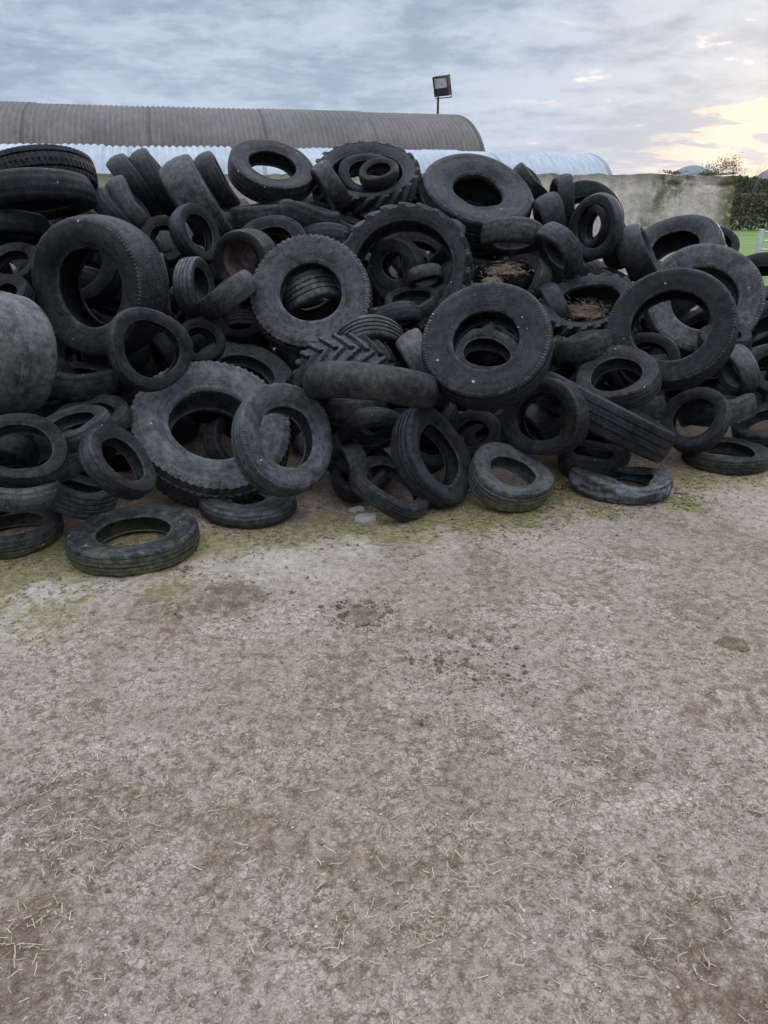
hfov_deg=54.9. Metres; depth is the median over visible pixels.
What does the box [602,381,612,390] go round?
worn tyre
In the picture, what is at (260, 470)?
car tyre
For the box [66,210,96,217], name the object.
worn tyre
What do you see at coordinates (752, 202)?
hedge
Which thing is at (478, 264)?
worn tyre
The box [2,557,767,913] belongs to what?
soil crumbs
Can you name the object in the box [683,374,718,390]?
worn tyre
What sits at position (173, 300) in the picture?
worn tyre
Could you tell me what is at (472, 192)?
truck tyre
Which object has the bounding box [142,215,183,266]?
car tyre
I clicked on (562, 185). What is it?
worn tyre
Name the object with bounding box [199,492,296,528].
worn tyre
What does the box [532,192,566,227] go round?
worn tyre
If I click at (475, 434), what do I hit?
worn tyre
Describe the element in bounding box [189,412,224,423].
worn tyre
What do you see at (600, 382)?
worn tyre
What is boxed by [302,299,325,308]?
worn tyre
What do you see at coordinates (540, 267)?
car tyre
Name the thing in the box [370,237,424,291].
car tyre
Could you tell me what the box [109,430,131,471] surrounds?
worn tyre
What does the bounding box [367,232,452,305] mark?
worn tyre
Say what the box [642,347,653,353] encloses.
worn tyre
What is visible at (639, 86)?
sky
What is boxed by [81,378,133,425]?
worn tyre
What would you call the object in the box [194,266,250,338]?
worn tyre
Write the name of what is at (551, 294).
worn tyre
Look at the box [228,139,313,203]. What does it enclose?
truck tyre
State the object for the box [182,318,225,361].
worn tyre
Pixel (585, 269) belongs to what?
worn tyre
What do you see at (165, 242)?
worn tyre
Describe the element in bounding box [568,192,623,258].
worn tyre
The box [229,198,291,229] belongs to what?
worn tyre
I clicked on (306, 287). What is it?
car tyre
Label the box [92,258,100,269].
worn tyre
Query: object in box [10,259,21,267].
worn tyre
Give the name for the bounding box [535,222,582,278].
worn tyre
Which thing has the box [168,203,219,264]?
worn tyre
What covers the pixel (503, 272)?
straw clump
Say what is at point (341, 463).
worn tyre
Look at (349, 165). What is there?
worn tyre
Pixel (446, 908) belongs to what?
dirt crumbs
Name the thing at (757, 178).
bare tree
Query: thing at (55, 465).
car tyre
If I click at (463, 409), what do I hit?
worn tyre
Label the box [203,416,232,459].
worn tyre
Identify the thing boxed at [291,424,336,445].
worn tyre
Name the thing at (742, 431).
car tyre
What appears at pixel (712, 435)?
car tyre
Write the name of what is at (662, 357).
worn tyre
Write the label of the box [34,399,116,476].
worn tyre
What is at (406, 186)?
tractor tyre
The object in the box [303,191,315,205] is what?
worn tyre
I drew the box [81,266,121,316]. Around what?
worn tyre
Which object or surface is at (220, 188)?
worn tyre
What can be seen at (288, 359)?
worn tyre
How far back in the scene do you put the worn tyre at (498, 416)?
5.24 m
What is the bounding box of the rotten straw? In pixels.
[0,481,767,1023]
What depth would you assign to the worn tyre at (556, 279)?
5.89 m
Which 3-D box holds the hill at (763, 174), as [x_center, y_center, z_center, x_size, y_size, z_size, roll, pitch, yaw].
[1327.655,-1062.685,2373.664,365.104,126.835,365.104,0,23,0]
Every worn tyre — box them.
[0,167,95,219]
[0,209,50,244]
[0,222,52,293]
[0,291,56,415]
[0,433,35,465]
[0,433,41,468]
[0,457,9,514]
[0,480,61,511]
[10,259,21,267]
[18,260,36,303]
[23,452,83,483]
[32,214,168,358]
[33,404,112,453]
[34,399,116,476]
[40,356,76,411]
[49,209,95,224]
[49,362,117,400]
[55,314,113,359]
[56,338,75,361]
[56,394,131,432]
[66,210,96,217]
[69,354,75,361]
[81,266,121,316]
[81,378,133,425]
[82,309,108,361]
[83,343,150,369]
[83,355,157,400]
[85,256,92,266]
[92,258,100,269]
[93,186,132,224]
[105,175,158,239]
[106,153,163,216]
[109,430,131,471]
[126,391,137,406]
[129,148,176,216]
[149,332,174,373]
[152,238,159,251]
[156,230,174,252]
[158,154,232,248]
[160,253,171,316]
[167,310,199,342]
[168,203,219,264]
[168,246,211,286]
[169,286,215,317]
[169,288,180,309]
[171,416,199,443]
[175,210,229,249]
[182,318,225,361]
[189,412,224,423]
[191,333,243,368]
[194,151,240,211]
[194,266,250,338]
[197,269,258,321]
[198,341,292,383]
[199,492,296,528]
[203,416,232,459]
[213,297,262,343]
[221,198,249,209]
[222,310,269,348]
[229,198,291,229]
[243,215,306,264]
[243,339,273,379]
[269,235,287,244]
[274,347,300,420]
[276,200,340,227]
[286,374,293,384]
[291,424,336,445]
[292,432,329,470]
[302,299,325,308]
[302,361,438,409]
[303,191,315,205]
[304,222,350,242]
[310,160,350,210]
[321,398,387,430]
[325,253,397,307]
[329,444,371,501]
[330,465,387,499]
[331,430,392,485]
[338,153,395,192]
[338,407,399,452]
[340,214,381,252]
[359,157,398,189]
[366,408,406,432]
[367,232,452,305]
[369,301,421,339]
[384,286,439,322]
[391,256,399,273]
[395,328,449,407]
[398,254,403,278]
[401,249,427,275]
[407,263,443,287]
[419,402,457,446]
[419,411,462,454]
[420,249,428,263]
[420,444,443,473]
[427,218,465,266]
[437,284,448,298]
[456,328,517,368]
[456,405,496,413]
[465,324,495,363]
[465,419,512,446]
[468,414,500,430]
[473,255,509,283]
[480,216,541,255]
[495,324,517,342]
[510,250,554,276]
[511,273,532,288]
[513,162,548,199]
[525,403,542,438]
[525,404,559,440]
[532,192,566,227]
[532,353,559,417]
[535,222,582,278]
[536,282,571,320]
[544,364,604,389]
[549,173,574,227]
[552,273,564,283]
[554,329,613,362]
[554,362,582,382]
[558,439,625,478]
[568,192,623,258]
[568,260,595,278]
[568,466,672,504]
[572,308,604,321]
[573,431,630,465]
[574,180,624,262]
[586,259,603,269]
[594,267,631,281]
[602,223,625,269]
[602,309,642,349]
[602,370,664,397]
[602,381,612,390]
[617,223,657,281]
[633,395,665,420]
[640,300,695,332]
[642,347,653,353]
[644,214,725,265]
[649,310,710,358]
[650,354,668,360]
[664,389,683,403]
[678,311,689,321]
[678,393,756,426]
[682,310,695,321]
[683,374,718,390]
[693,307,701,314]
[697,323,751,348]
[711,371,765,379]
[714,381,762,403]
[716,344,760,394]
[719,252,767,331]
[720,226,739,250]
[752,301,767,347]
[762,370,767,402]
[765,285,767,301]
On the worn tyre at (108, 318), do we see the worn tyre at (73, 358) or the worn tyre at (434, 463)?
the worn tyre at (73, 358)
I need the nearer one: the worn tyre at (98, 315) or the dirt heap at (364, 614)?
the dirt heap at (364, 614)
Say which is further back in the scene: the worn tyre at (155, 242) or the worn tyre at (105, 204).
the worn tyre at (155, 242)
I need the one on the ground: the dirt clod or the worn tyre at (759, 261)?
the dirt clod
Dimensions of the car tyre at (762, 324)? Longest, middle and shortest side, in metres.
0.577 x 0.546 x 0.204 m
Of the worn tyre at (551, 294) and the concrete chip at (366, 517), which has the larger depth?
the worn tyre at (551, 294)
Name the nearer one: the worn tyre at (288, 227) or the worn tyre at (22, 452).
the worn tyre at (22, 452)
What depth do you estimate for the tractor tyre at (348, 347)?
4.27 m
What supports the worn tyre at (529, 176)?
on the truck tyre at (472, 192)
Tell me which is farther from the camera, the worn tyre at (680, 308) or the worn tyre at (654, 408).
the worn tyre at (680, 308)
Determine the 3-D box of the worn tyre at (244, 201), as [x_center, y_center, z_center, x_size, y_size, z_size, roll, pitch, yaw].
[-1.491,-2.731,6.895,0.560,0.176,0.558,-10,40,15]
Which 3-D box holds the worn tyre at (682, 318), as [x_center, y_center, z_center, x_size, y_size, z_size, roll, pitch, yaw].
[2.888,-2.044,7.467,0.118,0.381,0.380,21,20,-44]
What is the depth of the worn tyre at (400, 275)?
7.08 m
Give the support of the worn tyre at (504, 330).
on the worn tyre at (600, 382)
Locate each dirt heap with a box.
[217,584,259,604]
[343,607,384,624]
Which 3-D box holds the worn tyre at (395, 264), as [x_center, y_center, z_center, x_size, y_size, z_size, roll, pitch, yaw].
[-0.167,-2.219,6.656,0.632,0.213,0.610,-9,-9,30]
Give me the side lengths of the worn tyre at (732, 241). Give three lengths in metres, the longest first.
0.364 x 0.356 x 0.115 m
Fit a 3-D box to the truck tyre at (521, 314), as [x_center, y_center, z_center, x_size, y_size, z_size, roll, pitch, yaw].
[0.567,-0.915,4.080,0.725,0.191,0.732,-23,67,4]
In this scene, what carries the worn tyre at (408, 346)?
on the worn tyre at (449, 412)
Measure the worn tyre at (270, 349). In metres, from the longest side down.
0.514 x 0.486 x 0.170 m
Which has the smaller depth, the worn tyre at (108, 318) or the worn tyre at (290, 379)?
the worn tyre at (290, 379)
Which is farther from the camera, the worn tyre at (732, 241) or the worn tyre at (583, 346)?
the worn tyre at (732, 241)
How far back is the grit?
2.10 m
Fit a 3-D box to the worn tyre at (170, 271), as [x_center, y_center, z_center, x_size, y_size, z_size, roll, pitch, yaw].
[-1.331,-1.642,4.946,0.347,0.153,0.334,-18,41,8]
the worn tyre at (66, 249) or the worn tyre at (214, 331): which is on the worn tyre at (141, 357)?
the worn tyre at (66, 249)
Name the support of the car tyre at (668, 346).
on the worn tyre at (654, 408)
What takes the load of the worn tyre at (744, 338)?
on the worn tyre at (710, 383)
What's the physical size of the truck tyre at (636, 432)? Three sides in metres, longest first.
0.874 x 0.873 x 0.216 m
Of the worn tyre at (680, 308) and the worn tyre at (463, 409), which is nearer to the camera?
the worn tyre at (463, 409)
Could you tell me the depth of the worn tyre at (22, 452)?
3.69 m
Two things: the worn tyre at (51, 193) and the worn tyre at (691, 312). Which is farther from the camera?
the worn tyre at (691, 312)
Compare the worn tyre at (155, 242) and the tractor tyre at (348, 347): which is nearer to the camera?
the tractor tyre at (348, 347)
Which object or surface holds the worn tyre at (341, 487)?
on the worn tyre at (352, 454)
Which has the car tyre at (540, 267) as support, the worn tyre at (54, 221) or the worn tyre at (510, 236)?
the worn tyre at (510, 236)
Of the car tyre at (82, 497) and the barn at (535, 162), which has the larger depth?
the barn at (535, 162)
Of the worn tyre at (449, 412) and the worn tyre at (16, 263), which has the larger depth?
the worn tyre at (16, 263)
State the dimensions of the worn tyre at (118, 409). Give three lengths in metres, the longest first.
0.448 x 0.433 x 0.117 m
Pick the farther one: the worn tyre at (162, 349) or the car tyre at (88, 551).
the worn tyre at (162, 349)
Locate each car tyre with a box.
[0,242,35,285]
[0,274,35,301]
[0,413,68,488]
[0,507,63,559]
[46,475,117,519]
[65,505,199,575]
[78,425,155,499]
[81,252,121,308]
[106,307,193,391]
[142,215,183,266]
[172,257,214,316]
[214,228,275,280]
[231,383,331,496]
[282,268,341,320]
[336,314,403,361]
[349,455,429,522]
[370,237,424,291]
[390,407,470,508]
[449,410,503,459]
[468,442,553,512]
[498,254,551,297]
[501,378,589,455]
[576,345,661,409]
[582,204,609,247]
[617,332,680,390]
[660,387,731,453]
[681,437,767,474]
[731,402,767,447]
[749,305,767,370]
[750,344,767,394]
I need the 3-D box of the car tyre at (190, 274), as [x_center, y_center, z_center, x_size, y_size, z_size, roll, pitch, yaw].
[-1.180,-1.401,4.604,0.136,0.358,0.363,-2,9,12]
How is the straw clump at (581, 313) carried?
in the tractor tyre at (604, 288)
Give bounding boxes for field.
[726,218,767,285]
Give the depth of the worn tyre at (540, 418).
4.58 m
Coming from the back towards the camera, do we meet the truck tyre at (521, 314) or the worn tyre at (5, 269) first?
the worn tyre at (5, 269)
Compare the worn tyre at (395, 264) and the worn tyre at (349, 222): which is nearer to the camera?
the worn tyre at (349, 222)
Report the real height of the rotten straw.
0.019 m
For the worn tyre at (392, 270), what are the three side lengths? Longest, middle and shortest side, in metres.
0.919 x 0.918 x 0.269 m
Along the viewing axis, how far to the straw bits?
1.96 m
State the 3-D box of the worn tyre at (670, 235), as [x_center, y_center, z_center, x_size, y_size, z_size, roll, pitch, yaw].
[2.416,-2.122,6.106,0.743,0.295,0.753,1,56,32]
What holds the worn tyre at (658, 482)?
on the ground
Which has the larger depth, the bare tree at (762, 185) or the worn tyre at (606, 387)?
the bare tree at (762, 185)
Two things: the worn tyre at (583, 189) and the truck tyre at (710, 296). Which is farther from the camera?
the worn tyre at (583, 189)
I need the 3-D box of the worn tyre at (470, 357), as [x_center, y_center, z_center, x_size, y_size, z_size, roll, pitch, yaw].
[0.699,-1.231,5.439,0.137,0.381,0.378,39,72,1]
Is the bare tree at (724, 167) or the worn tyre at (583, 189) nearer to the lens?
the worn tyre at (583, 189)
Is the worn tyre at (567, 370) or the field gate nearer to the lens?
the worn tyre at (567, 370)
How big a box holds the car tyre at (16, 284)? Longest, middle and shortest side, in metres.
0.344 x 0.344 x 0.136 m
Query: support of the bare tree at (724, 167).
on the field
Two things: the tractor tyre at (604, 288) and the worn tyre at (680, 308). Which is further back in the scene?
the worn tyre at (680, 308)
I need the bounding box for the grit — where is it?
[0,483,767,1023]
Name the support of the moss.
on the ground
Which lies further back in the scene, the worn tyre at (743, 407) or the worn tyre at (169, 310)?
the worn tyre at (743, 407)
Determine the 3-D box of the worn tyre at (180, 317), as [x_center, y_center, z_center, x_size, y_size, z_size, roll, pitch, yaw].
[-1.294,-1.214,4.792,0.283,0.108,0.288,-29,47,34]
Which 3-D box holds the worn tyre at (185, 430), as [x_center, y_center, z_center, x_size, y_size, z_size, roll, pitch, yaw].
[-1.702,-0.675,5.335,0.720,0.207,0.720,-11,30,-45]
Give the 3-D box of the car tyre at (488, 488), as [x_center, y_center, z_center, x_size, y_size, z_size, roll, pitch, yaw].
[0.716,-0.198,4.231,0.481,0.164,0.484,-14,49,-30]
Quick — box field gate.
[755,229,767,252]
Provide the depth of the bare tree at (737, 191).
54.35 m
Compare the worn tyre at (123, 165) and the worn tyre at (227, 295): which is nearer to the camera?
the worn tyre at (227, 295)
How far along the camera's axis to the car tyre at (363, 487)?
3.96 m
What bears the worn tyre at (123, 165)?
on the worn tyre at (131, 206)
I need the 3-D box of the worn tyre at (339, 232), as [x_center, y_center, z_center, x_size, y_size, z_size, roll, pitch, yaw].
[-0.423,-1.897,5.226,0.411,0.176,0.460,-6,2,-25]
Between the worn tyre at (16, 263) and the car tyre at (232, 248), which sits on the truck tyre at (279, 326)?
the car tyre at (232, 248)
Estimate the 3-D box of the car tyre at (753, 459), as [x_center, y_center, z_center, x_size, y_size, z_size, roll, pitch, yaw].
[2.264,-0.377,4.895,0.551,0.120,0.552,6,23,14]
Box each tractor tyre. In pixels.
[292,333,398,408]
[312,140,421,219]
[343,202,473,333]
[539,273,639,352]
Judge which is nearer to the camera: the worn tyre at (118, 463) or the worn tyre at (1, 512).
the worn tyre at (1, 512)
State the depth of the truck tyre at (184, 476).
4.16 m
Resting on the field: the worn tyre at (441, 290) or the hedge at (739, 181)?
the hedge at (739, 181)
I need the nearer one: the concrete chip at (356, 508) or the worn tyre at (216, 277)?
the concrete chip at (356, 508)
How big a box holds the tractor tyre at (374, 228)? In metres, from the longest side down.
0.951 x 0.948 x 0.264 m
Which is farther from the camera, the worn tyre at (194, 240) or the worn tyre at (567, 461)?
the worn tyre at (194, 240)
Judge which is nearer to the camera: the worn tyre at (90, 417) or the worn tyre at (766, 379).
the worn tyre at (90, 417)
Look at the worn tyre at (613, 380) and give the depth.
5.33 m
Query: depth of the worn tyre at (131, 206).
4.80 m
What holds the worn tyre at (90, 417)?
on the worn tyre at (118, 409)
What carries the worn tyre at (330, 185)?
on the worn tyre at (349, 222)
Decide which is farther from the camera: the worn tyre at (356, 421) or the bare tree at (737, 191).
the bare tree at (737, 191)
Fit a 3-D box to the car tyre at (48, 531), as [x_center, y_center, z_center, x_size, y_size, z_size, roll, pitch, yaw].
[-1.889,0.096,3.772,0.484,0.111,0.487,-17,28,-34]
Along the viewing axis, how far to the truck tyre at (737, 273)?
5.58 m
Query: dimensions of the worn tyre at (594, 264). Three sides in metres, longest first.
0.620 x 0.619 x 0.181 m
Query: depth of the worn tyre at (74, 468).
3.70 m
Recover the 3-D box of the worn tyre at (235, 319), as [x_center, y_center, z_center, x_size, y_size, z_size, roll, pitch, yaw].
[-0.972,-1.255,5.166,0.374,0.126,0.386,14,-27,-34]
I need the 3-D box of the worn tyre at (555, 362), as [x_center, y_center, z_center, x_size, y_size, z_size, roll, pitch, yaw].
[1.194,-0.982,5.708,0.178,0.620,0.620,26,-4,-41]
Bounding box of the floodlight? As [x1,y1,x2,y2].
[432,74,451,113]
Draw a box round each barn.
[0,101,484,151]
[0,143,612,174]
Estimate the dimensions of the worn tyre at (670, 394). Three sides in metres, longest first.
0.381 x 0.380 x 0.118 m
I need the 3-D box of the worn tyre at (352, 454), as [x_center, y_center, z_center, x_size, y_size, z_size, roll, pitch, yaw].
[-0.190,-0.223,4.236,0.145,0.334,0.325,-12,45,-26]
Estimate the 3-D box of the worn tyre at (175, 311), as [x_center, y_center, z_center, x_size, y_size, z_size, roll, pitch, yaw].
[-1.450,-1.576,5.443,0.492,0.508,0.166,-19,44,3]
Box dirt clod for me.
[147,598,157,604]
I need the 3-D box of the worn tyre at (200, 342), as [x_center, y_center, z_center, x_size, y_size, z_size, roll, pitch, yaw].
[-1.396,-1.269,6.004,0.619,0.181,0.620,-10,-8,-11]
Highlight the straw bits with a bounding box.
[0,488,767,1023]
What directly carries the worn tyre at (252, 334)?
on the worn tyre at (270, 367)
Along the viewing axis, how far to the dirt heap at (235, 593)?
3.22 m
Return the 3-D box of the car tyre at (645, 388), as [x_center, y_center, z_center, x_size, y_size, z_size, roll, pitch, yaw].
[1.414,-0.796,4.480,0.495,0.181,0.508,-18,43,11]
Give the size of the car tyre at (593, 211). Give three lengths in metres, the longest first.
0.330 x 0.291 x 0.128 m
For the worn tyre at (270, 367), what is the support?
on the truck tyre at (184, 476)
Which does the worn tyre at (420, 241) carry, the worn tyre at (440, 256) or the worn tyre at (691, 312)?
the worn tyre at (440, 256)
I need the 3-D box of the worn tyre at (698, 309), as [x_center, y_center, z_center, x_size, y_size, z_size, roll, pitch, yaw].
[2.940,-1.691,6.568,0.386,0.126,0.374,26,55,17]
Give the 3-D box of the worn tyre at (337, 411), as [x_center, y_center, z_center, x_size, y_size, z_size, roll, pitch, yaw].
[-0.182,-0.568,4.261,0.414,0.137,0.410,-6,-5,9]
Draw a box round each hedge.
[729,192,767,229]
[734,175,767,218]
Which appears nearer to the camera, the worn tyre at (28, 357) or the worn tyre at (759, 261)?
the worn tyre at (28, 357)
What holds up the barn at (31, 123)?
on the ground
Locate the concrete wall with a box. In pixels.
[10,169,736,349]
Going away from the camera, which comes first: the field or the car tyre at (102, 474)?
the car tyre at (102, 474)
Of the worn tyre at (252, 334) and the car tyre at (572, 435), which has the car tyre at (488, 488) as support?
the car tyre at (572, 435)
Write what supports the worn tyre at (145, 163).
on the worn tyre at (123, 165)
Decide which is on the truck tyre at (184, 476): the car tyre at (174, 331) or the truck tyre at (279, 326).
the car tyre at (174, 331)
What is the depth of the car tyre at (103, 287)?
4.58 m
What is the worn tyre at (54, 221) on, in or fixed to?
on the worn tyre at (95, 265)
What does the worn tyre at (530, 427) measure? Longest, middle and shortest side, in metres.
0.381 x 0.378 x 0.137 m
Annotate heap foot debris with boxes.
[0,452,767,613]
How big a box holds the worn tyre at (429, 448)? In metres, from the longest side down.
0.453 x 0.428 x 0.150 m
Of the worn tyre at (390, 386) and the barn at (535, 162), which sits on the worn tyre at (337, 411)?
the worn tyre at (390, 386)
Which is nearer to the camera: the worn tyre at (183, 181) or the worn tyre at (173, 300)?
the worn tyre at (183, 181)
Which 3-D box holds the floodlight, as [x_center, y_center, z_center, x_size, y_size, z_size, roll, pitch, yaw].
[2.287,-14.176,29.942,0.745,6.130,0.510,13,26,28]
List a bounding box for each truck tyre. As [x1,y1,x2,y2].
[0,144,97,189]
[128,360,290,508]
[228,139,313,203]
[250,233,372,356]
[416,153,533,259]
[421,282,553,410]
[536,372,675,462]
[607,268,738,390]
[644,243,765,357]
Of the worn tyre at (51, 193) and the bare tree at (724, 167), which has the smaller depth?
the worn tyre at (51, 193)
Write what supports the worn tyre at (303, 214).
on the worn tyre at (339, 232)
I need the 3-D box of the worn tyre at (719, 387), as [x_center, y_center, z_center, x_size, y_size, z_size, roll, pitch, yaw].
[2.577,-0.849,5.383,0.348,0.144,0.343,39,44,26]
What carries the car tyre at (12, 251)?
on the car tyre at (16, 284)
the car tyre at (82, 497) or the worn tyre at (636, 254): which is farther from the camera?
the worn tyre at (636, 254)
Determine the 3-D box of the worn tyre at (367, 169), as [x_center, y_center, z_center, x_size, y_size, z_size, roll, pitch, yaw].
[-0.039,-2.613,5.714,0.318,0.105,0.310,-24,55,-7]
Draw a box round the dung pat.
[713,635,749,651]
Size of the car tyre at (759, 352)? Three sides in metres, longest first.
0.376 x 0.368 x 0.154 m
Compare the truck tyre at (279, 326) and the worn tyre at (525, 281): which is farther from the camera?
the worn tyre at (525, 281)
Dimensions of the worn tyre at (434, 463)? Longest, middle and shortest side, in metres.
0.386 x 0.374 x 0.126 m
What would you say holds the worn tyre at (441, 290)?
on the worn tyre
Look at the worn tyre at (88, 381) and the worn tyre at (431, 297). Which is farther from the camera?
the worn tyre at (431, 297)
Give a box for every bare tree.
[702,152,742,175]
[731,156,749,219]
[744,162,767,192]
[751,175,767,192]
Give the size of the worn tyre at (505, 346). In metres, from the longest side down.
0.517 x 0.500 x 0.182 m
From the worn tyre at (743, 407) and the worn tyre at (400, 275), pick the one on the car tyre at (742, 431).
the worn tyre at (743, 407)
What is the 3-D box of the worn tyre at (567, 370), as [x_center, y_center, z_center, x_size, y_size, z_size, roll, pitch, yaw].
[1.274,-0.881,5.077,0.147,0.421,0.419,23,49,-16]
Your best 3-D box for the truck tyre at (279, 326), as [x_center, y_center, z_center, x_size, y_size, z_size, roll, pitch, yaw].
[-0.451,-1.357,4.660,0.768,0.770,0.206,14,-9,1]
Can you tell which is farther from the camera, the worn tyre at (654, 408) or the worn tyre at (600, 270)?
the worn tyre at (600, 270)
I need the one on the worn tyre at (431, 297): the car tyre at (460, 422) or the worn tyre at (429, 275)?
the worn tyre at (429, 275)
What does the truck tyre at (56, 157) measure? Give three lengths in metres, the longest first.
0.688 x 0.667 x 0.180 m
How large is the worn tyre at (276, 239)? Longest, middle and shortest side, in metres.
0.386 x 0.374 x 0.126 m
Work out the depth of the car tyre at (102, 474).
3.55 m
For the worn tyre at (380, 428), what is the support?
on the tractor tyre at (348, 347)
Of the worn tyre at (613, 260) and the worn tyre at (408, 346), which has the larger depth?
the worn tyre at (613, 260)
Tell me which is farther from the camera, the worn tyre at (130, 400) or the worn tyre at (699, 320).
the worn tyre at (699, 320)
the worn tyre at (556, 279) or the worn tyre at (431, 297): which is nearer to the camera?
the worn tyre at (431, 297)
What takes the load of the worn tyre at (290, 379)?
on the worn tyre at (295, 431)
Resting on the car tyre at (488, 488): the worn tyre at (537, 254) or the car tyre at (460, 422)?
the car tyre at (460, 422)
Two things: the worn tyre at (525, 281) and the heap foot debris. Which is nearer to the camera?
the heap foot debris
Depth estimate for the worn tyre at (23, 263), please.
4.92 m
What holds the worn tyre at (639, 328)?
on the worn tyre
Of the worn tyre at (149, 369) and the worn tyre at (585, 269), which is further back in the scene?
the worn tyre at (585, 269)
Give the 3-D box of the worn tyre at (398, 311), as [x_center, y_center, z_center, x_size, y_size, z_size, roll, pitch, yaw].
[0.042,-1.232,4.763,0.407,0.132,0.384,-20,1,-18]
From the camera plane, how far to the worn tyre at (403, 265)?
6.85 m
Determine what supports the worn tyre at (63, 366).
on the worn tyre at (108, 452)
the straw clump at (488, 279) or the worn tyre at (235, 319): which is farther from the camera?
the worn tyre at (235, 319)
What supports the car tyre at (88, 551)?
on the ground
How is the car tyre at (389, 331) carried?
on the tractor tyre at (348, 347)
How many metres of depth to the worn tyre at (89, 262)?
5.28 m
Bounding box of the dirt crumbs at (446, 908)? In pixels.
[0,474,767,1023]
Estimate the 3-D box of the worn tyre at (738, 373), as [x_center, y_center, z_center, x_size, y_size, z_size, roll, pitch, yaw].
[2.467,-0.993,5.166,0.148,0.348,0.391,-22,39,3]
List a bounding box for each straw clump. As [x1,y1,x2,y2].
[475,257,531,280]
[480,275,502,282]
[562,298,609,321]
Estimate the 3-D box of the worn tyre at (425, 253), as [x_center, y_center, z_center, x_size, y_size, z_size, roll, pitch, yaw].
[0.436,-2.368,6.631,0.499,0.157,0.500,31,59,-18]
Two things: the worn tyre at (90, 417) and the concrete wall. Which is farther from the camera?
the concrete wall
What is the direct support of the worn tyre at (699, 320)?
on the worn tyre
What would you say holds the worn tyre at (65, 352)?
on the worn tyre
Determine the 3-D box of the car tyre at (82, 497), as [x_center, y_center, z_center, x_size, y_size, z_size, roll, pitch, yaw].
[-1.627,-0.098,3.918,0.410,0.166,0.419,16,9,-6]
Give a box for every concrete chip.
[349,506,363,511]
[354,513,375,521]
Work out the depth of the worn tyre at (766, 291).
6.85 m
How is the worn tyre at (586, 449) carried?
on the ground
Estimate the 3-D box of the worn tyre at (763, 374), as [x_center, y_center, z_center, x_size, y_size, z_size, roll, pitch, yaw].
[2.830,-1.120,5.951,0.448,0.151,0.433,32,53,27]
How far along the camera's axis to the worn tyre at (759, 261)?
5.96 m
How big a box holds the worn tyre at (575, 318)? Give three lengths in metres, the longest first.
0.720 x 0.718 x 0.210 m
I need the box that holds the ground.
[0,398,767,1023]
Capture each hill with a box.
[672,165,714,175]
[757,169,767,178]
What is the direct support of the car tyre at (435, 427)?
on the ground
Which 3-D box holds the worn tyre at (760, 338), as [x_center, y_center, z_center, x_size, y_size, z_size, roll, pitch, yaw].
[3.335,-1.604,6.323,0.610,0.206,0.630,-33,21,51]
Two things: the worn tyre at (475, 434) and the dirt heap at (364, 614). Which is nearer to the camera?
the dirt heap at (364, 614)
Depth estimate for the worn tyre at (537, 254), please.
6.00 m
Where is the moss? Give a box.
[0,457,742,663]
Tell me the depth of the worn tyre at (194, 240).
6.02 m
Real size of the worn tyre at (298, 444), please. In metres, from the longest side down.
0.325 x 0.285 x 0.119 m
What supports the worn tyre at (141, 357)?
on the worn tyre at (88, 381)
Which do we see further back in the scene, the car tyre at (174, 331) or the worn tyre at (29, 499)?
the car tyre at (174, 331)
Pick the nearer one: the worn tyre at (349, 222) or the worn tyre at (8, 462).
the worn tyre at (8, 462)
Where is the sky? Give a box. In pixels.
[0,0,767,178]

